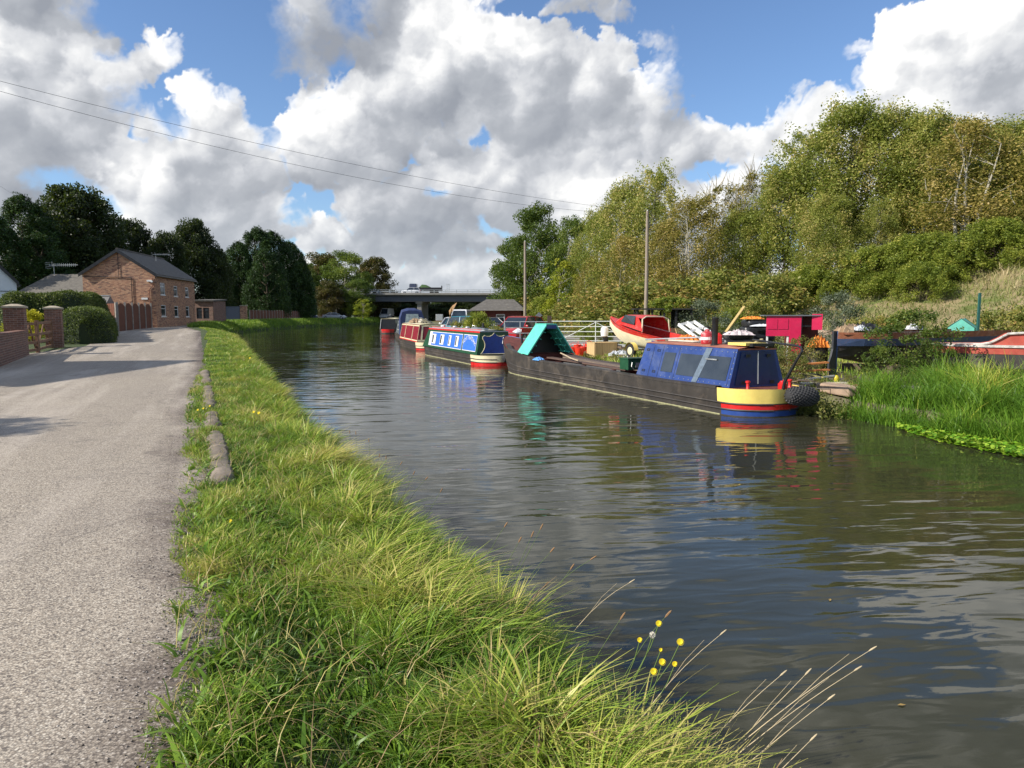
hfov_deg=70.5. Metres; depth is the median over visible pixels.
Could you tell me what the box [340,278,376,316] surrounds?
green tree
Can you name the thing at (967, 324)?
green shelter
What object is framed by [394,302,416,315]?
dark tree
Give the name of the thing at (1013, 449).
floating pennywort
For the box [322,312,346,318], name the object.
silver saloon
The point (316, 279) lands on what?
green tree
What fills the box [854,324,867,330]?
deck load
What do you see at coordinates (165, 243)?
dark tree
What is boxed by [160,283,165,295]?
window
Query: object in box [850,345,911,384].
bramble bush
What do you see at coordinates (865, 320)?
scrub bush
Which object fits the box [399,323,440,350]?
maroon narrowboat
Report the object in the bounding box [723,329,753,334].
torn bag
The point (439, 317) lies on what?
storage tank
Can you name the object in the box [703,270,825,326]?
scrub bush
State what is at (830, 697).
seed stalk
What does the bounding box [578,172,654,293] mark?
autumn tree
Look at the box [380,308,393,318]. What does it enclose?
white box van
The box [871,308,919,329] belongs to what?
scrub bush
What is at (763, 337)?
black bale
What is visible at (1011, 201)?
autumn tree
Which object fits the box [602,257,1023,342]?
dry grass
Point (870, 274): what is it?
shrub
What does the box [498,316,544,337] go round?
red hatchback
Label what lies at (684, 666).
seed stalk
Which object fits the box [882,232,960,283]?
shrub
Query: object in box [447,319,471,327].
scrub bush
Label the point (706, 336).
water can
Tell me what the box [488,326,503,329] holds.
scrub bush
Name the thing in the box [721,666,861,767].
seed stalk
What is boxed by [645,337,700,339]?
pole
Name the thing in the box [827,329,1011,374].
beached hull
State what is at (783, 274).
scrub bush
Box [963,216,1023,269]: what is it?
shrub
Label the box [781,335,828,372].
weed clump
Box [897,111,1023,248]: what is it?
bronze tree
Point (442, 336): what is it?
window
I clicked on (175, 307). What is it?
window
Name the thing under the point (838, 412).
weed clump
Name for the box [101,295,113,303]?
garden shed
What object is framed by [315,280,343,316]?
brown tree
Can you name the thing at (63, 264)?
tv aerial
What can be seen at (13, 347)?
front wall
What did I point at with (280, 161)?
overhead wire
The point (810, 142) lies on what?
autumn tree
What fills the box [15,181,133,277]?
dark tree
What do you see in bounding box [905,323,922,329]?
deck load
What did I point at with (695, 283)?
scrub bush
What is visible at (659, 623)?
yellow flower
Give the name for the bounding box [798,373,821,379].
timber offcut
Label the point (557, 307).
scrub bush
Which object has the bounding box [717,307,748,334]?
shrub
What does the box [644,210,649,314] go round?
telegraph pole
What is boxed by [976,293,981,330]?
green post
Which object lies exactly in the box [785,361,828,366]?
bank scrap
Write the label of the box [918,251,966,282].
shrub
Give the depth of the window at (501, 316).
81.68 m
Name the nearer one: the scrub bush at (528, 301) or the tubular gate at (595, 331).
the tubular gate at (595, 331)
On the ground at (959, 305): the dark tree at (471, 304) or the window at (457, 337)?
the dark tree at (471, 304)
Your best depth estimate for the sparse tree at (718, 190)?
65.67 m
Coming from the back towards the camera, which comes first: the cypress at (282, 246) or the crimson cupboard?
the cypress at (282, 246)
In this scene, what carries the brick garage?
on the ground at (959, 305)
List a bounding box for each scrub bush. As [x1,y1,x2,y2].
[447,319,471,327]
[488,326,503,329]
[514,290,556,315]
[541,298,611,330]
[551,282,656,335]
[562,276,686,335]
[628,275,741,329]
[643,264,794,330]
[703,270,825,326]
[709,291,783,348]
[746,268,805,310]
[799,245,875,297]
[845,314,892,327]
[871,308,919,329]
[973,300,1023,331]
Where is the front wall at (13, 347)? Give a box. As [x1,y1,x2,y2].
[0,330,26,366]
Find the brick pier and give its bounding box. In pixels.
[239,305,247,319]
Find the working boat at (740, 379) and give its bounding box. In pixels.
[503,317,819,417]
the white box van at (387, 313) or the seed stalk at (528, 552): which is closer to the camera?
the seed stalk at (528, 552)
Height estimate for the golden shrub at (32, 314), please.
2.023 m
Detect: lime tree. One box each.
[352,298,371,318]
[537,258,577,323]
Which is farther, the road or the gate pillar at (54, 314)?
the road
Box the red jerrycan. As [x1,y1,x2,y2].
[718,333,721,343]
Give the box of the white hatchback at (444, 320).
[439,317,448,326]
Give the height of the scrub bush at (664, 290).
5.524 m
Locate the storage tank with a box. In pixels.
[436,314,442,320]
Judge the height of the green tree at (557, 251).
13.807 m
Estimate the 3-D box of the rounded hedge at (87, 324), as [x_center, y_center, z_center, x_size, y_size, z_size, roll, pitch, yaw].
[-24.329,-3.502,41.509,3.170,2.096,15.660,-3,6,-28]
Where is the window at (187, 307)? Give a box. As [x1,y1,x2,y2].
[186,306,188,316]
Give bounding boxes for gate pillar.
[0,304,28,354]
[42,306,63,347]
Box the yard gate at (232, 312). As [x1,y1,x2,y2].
[226,306,239,319]
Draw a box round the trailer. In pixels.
[618,342,644,356]
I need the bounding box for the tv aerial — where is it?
[45,262,75,275]
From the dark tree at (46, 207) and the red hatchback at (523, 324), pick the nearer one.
the red hatchback at (523, 324)
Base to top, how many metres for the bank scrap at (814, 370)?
0.080 m
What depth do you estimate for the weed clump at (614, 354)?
27.97 m
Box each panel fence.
[107,303,117,325]
[116,302,152,330]
[249,310,302,319]
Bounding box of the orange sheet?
[740,316,763,318]
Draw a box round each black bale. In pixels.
[722,332,753,339]
[722,339,754,343]
[739,326,765,333]
[741,320,765,327]
[754,334,774,340]
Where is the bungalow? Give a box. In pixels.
[19,274,82,293]
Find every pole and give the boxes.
[523,241,527,315]
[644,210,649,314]
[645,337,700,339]
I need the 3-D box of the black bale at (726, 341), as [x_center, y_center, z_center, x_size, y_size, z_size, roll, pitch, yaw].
[7.728,-1.411,24.880,1.152,0.274,0.936,1,6,6]
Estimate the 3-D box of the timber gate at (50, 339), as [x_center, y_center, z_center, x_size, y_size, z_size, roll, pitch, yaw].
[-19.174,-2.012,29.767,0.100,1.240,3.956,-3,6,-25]
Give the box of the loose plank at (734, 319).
[725,306,745,331]
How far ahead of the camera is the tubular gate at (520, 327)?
36.02 m
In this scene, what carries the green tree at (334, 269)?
on the ground at (959, 305)
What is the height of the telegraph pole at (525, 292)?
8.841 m
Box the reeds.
[827,347,1023,443]
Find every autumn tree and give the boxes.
[564,206,625,311]
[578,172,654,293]
[609,157,691,284]
[697,204,773,279]
[742,161,814,276]
[745,118,859,271]
[781,89,921,275]
[784,189,864,271]
[835,95,946,251]
[851,195,905,263]
[867,99,984,242]
[886,114,992,236]
[924,158,1005,246]
[930,113,1018,226]
[974,110,1023,222]
[980,126,1023,226]
[981,176,1023,223]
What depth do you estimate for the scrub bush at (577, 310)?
59.01 m
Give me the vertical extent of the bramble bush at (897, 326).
2.173 m
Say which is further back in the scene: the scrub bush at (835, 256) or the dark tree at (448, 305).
the dark tree at (448, 305)
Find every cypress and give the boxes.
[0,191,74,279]
[0,214,36,289]
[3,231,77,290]
[223,273,240,306]
[224,240,263,309]
[230,226,290,309]
[239,247,293,319]
[244,229,308,316]
[278,239,317,317]
[294,262,318,315]
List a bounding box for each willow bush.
[669,298,741,336]
[801,289,870,354]
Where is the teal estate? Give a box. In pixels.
[444,316,487,327]
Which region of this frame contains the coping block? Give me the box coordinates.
[816,382,860,396]
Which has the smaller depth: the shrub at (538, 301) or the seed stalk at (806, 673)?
the seed stalk at (806, 673)
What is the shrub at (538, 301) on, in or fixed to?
on the ground at (959, 305)
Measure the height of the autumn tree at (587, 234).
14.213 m
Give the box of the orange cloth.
[676,334,698,340]
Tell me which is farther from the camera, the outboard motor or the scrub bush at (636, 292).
the scrub bush at (636, 292)
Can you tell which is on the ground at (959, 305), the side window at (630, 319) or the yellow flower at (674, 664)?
the yellow flower at (674, 664)
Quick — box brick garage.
[195,299,226,321]
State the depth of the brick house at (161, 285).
65.44 m
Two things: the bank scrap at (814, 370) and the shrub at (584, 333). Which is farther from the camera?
the shrub at (584, 333)
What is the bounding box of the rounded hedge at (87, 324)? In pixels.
[62,304,119,343]
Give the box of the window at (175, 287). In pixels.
[174,286,177,296]
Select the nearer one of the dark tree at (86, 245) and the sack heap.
the sack heap
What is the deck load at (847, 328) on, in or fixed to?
on the beached hull
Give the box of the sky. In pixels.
[0,0,1023,292]
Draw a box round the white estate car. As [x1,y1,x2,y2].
[401,287,420,292]
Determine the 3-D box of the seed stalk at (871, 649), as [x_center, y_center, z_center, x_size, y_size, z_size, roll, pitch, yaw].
[1.064,1.516,3.098,0.970,0.810,0.037,0,6,0]
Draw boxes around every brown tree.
[305,252,350,288]
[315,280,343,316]
[353,256,402,316]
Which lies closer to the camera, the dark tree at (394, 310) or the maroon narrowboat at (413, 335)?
the maroon narrowboat at (413, 335)
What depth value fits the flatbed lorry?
171.00 m
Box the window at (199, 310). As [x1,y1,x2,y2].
[196,308,201,318]
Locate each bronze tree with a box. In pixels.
[572,253,610,309]
[591,229,658,311]
[624,214,701,287]
[648,188,732,297]
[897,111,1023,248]
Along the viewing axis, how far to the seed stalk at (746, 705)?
3.12 m
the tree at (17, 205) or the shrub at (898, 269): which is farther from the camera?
the tree at (17, 205)
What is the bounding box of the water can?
[701,327,711,343]
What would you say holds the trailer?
on the ground at (959, 305)
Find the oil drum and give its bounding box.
[807,347,827,371]
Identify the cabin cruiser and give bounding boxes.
[610,315,697,347]
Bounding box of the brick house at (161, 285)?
[78,248,196,327]
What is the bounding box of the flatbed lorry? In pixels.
[409,284,442,292]
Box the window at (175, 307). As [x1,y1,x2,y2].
[174,306,178,317]
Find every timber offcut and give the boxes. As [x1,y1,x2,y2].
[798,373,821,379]
[798,379,827,381]
[799,382,847,383]
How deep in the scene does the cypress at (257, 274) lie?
129.29 m
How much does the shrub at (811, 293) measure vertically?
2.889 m
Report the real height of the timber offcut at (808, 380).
0.091 m
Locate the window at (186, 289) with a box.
[185,287,188,297]
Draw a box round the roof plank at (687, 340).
[668,339,724,343]
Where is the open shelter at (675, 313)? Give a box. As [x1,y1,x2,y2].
[631,308,694,333]
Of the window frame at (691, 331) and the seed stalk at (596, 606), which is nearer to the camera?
the seed stalk at (596, 606)
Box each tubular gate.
[504,321,552,338]
[552,321,625,344]
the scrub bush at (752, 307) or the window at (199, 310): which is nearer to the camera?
the scrub bush at (752, 307)
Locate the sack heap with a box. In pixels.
[408,318,419,322]
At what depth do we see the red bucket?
30.07 m
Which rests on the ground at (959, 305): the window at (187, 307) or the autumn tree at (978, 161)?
the autumn tree at (978, 161)
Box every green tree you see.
[307,262,322,287]
[318,249,377,317]
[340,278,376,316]
[486,233,546,298]
[495,200,569,314]
[539,214,587,314]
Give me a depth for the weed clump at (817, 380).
17.68 m
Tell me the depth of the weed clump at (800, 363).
18.86 m
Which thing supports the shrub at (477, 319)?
on the ground at (959, 305)
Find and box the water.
[236,324,1023,767]
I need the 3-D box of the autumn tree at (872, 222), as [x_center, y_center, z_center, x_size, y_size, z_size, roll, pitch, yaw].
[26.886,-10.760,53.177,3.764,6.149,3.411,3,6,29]
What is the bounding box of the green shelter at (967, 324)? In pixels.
[947,318,975,330]
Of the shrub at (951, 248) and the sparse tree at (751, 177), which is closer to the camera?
the shrub at (951, 248)
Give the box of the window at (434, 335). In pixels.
[432,334,436,342]
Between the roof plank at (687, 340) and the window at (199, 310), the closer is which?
the roof plank at (687, 340)
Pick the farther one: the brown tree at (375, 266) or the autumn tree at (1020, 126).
the brown tree at (375, 266)
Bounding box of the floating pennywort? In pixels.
[896,418,1023,457]
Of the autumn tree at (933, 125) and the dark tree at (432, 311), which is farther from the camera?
the dark tree at (432, 311)
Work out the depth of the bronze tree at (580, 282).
72.75 m
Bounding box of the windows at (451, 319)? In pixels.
[445,317,486,324]
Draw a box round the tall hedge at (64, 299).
[0,289,111,332]
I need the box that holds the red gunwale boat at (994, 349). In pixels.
[932,332,1023,379]
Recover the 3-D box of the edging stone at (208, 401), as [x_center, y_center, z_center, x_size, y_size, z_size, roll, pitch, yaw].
[-5.688,0.299,13.584,0.255,0.300,3.549,-2,6,-23]
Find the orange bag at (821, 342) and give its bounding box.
[807,335,830,347]
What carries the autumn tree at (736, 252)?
on the ground at (959, 305)
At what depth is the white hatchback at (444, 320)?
61.03 m
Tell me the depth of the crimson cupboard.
22.42 m
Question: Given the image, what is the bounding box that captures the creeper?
[647,295,691,313]
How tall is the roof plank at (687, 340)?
0.035 m
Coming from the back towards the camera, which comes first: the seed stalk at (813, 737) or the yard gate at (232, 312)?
the yard gate at (232, 312)
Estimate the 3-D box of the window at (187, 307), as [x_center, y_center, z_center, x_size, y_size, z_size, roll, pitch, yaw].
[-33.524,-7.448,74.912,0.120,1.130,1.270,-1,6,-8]
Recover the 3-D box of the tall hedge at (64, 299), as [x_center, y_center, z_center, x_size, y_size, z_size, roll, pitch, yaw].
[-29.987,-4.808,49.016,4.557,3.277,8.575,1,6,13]
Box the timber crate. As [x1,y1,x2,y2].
[587,342,617,356]
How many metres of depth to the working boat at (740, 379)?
18.07 m
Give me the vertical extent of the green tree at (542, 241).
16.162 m
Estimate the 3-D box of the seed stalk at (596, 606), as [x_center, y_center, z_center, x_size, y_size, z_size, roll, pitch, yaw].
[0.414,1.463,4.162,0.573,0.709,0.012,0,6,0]
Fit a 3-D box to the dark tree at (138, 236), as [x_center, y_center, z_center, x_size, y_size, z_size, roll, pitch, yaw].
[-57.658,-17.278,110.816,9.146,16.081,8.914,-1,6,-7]
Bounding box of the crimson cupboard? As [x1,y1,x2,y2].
[760,314,822,363]
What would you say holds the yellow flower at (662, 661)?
on the ground at (959, 305)
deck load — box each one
[831,323,869,332]
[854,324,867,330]
[856,321,880,331]
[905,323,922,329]
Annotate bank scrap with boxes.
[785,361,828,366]
[793,369,829,371]
[806,375,834,379]
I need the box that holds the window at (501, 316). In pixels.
[496,314,504,321]
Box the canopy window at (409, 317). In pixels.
[405,314,418,322]
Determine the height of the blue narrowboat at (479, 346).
2.220 m
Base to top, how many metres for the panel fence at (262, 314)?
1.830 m
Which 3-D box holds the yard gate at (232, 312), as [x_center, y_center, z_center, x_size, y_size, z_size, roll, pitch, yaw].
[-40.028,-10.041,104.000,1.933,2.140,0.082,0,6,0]
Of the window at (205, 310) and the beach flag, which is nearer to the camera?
the beach flag
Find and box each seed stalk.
[507,524,542,591]
[509,531,533,583]
[542,556,595,601]
[565,579,634,642]
[587,612,624,672]
[606,610,671,715]
[639,629,726,721]
[686,670,786,764]
[714,646,876,765]
[716,668,811,762]
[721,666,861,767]
[745,694,834,765]
[779,734,816,767]
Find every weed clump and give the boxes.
[609,353,620,359]
[767,345,811,379]
[780,350,813,384]
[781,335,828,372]
[796,398,855,419]
[796,399,829,415]
[797,402,836,417]
[798,403,831,416]
[810,377,825,387]
[815,390,828,411]
[842,374,856,384]
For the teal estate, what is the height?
1.670 m
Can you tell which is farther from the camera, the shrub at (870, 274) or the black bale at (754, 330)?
the shrub at (870, 274)
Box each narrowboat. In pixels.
[380,318,398,333]
[395,308,423,339]
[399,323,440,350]
[423,323,508,365]
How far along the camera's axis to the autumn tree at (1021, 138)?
49.81 m
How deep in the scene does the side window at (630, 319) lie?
28.76 m
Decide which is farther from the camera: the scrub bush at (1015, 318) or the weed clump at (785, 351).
the scrub bush at (1015, 318)
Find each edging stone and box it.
[199,370,211,383]
[202,385,216,406]
[203,411,221,426]
[206,430,233,483]
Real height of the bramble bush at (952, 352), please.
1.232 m
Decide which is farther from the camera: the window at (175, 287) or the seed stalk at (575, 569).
the window at (175, 287)
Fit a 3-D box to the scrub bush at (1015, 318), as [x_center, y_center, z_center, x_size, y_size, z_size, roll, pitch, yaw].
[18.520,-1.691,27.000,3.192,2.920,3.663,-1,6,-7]
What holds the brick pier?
on the ground at (959, 305)
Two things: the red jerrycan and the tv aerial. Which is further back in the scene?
the tv aerial
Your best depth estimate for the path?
4.77 m
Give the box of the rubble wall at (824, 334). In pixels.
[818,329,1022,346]
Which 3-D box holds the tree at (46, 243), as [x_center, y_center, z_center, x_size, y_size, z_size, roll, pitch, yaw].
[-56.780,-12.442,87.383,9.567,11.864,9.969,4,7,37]
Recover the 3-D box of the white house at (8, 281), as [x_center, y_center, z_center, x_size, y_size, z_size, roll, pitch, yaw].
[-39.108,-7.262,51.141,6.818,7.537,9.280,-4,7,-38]
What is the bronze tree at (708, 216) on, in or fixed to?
on the ground at (959, 305)
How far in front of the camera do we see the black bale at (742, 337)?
24.52 m
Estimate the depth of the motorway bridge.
168.51 m
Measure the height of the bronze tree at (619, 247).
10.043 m
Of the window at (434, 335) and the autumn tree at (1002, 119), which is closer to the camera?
the window at (434, 335)
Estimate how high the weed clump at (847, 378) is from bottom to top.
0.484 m
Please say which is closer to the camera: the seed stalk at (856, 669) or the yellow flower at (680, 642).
the seed stalk at (856, 669)
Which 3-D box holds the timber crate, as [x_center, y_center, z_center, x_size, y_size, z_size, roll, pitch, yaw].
[3.716,-1.422,29.902,1.080,0.605,0.700,-2,6,-22]
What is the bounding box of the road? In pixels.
[561,330,620,346]
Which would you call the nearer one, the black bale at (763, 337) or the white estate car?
the black bale at (763, 337)
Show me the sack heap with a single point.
(414, 320)
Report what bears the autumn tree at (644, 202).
on the ground at (959, 305)
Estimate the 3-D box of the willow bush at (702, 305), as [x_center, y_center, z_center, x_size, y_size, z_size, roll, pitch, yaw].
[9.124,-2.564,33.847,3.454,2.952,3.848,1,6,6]
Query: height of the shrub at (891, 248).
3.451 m
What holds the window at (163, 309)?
in the brick house at (161, 285)
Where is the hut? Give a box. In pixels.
[468,299,529,321]
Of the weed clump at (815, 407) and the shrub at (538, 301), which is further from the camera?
the shrub at (538, 301)
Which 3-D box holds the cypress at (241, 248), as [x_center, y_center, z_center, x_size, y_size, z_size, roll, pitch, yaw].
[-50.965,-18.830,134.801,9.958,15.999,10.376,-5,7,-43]
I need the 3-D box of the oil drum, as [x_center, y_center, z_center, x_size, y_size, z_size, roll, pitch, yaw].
[8.984,-0.733,21.328,0.590,0.740,0.581,0,6,0]
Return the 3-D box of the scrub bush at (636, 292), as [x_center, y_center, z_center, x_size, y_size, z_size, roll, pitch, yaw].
[10.146,-5.436,55.340,11.934,5.765,10.396,-2,6,-18]
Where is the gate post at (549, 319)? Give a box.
[547,316,551,323]
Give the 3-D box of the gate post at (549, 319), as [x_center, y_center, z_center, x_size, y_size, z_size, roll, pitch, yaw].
[1.850,-2.518,35.824,0.200,1.700,0.200,0,6,0]
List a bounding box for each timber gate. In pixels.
[27,320,39,352]
[38,319,53,349]
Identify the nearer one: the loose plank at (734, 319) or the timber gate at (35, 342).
the loose plank at (734, 319)
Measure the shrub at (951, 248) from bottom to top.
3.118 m
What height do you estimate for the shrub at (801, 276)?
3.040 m
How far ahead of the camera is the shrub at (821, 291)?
47.48 m
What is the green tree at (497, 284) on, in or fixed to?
on the ground at (959, 305)
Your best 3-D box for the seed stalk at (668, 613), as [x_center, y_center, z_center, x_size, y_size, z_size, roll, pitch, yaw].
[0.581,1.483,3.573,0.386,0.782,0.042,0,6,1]
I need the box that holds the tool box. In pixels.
[619,357,641,369]
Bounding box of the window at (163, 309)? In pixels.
[161,305,166,316]
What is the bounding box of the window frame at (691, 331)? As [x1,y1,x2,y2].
[678,321,702,340]
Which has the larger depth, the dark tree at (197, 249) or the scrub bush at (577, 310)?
the dark tree at (197, 249)
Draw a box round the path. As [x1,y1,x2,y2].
[0,325,259,767]
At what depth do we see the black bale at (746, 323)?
24.90 m
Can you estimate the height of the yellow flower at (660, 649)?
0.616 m
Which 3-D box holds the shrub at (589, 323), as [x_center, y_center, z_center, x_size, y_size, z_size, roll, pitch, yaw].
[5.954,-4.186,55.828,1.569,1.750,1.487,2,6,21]
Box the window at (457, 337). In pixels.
[454,336,458,346]
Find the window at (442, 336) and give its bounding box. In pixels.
[439,334,444,344]
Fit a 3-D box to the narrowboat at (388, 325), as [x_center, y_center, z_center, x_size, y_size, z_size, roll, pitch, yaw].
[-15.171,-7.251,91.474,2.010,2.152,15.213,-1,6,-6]
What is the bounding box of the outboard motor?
[601,326,608,341]
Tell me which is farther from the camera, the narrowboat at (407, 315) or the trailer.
the narrowboat at (407, 315)
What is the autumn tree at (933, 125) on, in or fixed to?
on the ground at (959, 305)
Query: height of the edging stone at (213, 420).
0.308 m
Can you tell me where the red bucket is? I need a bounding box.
[574,344,584,355]
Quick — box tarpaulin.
[608,349,627,356]
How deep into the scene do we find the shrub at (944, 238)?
45.25 m
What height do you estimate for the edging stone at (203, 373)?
0.306 m
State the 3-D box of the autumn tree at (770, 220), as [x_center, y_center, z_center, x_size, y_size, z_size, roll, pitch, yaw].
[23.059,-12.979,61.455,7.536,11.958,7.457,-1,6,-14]
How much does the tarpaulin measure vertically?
0.297 m
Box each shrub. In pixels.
[0,309,44,341]
[461,311,496,328]
[523,294,556,323]
[574,327,594,341]
[584,319,594,335]
[587,323,614,341]
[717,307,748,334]
[781,263,851,309]
[783,271,821,300]
[783,277,817,306]
[809,285,837,305]
[829,244,901,298]
[849,269,891,298]
[856,241,918,292]
[869,264,916,296]
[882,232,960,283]
[884,260,961,304]
[897,229,981,286]
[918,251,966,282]
[930,239,994,283]
[954,217,1023,273]
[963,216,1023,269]
[996,231,1023,269]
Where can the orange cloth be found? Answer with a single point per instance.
(690, 335)
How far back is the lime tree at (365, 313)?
158.86 m
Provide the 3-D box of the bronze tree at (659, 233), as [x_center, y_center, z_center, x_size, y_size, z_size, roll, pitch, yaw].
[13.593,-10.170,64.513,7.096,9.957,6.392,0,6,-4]
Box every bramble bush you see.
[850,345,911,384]
[854,307,971,378]
[901,340,961,380]
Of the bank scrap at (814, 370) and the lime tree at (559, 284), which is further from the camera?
the lime tree at (559, 284)
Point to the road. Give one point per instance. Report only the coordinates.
(616, 339)
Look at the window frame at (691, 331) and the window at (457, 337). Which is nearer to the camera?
the window frame at (691, 331)
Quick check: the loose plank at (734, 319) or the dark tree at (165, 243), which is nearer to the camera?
the loose plank at (734, 319)
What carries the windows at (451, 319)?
in the teal estate
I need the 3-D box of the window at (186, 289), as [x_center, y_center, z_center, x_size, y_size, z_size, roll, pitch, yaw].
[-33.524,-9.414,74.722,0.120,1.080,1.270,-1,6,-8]
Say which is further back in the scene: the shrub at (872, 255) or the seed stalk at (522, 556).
the shrub at (872, 255)
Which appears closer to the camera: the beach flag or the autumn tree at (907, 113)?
the beach flag
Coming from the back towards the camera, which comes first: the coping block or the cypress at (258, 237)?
the cypress at (258, 237)
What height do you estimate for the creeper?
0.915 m
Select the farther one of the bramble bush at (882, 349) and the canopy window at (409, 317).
the canopy window at (409, 317)
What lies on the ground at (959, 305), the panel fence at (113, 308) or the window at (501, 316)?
the panel fence at (113, 308)
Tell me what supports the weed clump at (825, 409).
on the ground at (959, 305)
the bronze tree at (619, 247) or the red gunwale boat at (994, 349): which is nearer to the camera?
the red gunwale boat at (994, 349)
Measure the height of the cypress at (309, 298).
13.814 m
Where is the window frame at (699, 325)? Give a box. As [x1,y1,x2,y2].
[686,320,722,338]
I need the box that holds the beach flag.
[446,303,455,325]
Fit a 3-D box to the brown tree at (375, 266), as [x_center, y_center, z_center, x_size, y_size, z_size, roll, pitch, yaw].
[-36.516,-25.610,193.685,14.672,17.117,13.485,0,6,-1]
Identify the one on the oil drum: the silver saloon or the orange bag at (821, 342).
the orange bag at (821, 342)
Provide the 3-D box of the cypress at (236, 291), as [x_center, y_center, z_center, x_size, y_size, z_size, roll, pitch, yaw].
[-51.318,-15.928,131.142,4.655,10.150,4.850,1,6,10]
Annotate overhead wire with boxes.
[0,91,637,214]
[1,81,642,211]
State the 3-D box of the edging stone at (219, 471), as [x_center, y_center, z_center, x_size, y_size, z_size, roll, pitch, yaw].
[-3.234,0.836,7.980,0.245,0.308,2.988,-2,6,-24]
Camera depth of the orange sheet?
24.92 m
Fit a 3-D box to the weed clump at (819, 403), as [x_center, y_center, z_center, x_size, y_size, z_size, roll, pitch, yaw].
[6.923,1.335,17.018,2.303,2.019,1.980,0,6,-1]
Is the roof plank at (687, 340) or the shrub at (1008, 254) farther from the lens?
the shrub at (1008, 254)
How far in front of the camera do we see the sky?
2893.57 m
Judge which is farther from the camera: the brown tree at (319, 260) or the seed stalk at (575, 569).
the brown tree at (319, 260)
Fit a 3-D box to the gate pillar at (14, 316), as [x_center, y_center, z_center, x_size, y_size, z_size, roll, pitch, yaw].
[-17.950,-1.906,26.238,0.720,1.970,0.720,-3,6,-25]
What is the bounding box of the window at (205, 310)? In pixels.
[203,308,208,318]
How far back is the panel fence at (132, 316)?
59.40 m
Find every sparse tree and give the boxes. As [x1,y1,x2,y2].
[683,169,757,277]
[706,157,783,275]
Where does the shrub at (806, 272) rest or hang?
on the ground at (959, 305)
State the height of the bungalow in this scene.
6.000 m
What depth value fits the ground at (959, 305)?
36.79 m
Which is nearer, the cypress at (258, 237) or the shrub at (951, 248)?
the shrub at (951, 248)
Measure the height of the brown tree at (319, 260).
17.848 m
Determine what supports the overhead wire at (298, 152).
attached to the telegraph pole at (647, 249)
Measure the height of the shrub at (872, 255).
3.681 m
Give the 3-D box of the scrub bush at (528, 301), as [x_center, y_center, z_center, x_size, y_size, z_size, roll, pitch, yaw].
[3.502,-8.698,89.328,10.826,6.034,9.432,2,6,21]
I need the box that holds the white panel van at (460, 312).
[451,309,470,316]
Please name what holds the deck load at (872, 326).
on the beached hull
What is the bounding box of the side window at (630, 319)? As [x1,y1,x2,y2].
[621,315,635,324]
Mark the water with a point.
(762, 542)
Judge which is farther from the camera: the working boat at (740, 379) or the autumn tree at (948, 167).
the autumn tree at (948, 167)
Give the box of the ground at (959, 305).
[29,263,1023,767]
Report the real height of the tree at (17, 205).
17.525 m
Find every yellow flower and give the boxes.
[618,637,641,698]
[619,620,661,706]
[624,648,662,719]
[627,638,683,724]
[638,668,656,723]
[639,658,665,717]
[645,661,677,719]
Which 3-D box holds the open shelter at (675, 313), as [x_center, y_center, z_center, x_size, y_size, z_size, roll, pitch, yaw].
[7.138,-2.607,34.459,2.800,1.958,1.500,0,6,4]
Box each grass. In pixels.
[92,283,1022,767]
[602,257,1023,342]
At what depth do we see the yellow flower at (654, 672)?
3.29 m
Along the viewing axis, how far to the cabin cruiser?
28.81 m
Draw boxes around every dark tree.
[14,194,97,252]
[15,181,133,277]
[64,235,109,273]
[117,218,154,254]
[142,229,194,291]
[174,217,227,299]
[195,246,237,305]
[373,302,407,317]
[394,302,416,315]
[428,304,448,320]
[432,302,470,316]
[456,302,480,312]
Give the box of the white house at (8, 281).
[0,265,21,297]
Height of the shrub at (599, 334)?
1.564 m
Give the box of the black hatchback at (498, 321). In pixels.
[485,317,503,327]
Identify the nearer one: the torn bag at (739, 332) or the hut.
the torn bag at (739, 332)
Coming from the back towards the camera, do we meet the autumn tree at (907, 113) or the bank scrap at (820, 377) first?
the autumn tree at (907, 113)
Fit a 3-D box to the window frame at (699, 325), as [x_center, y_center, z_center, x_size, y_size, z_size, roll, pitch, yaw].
[6.826,-1.873,25.840,0.404,0.769,1.930,-2,6,-17]
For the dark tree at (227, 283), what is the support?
on the ground at (959, 305)
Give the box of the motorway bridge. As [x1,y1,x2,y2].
[312,290,562,319]
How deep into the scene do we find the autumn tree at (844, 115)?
55.72 m
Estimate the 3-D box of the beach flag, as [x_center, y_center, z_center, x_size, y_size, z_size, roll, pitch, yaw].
[-4.337,-4.288,49.819,1.139,2.626,0.040,0,6,0]
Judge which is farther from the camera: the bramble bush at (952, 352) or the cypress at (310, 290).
the cypress at (310, 290)
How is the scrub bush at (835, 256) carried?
on the ground at (959, 305)

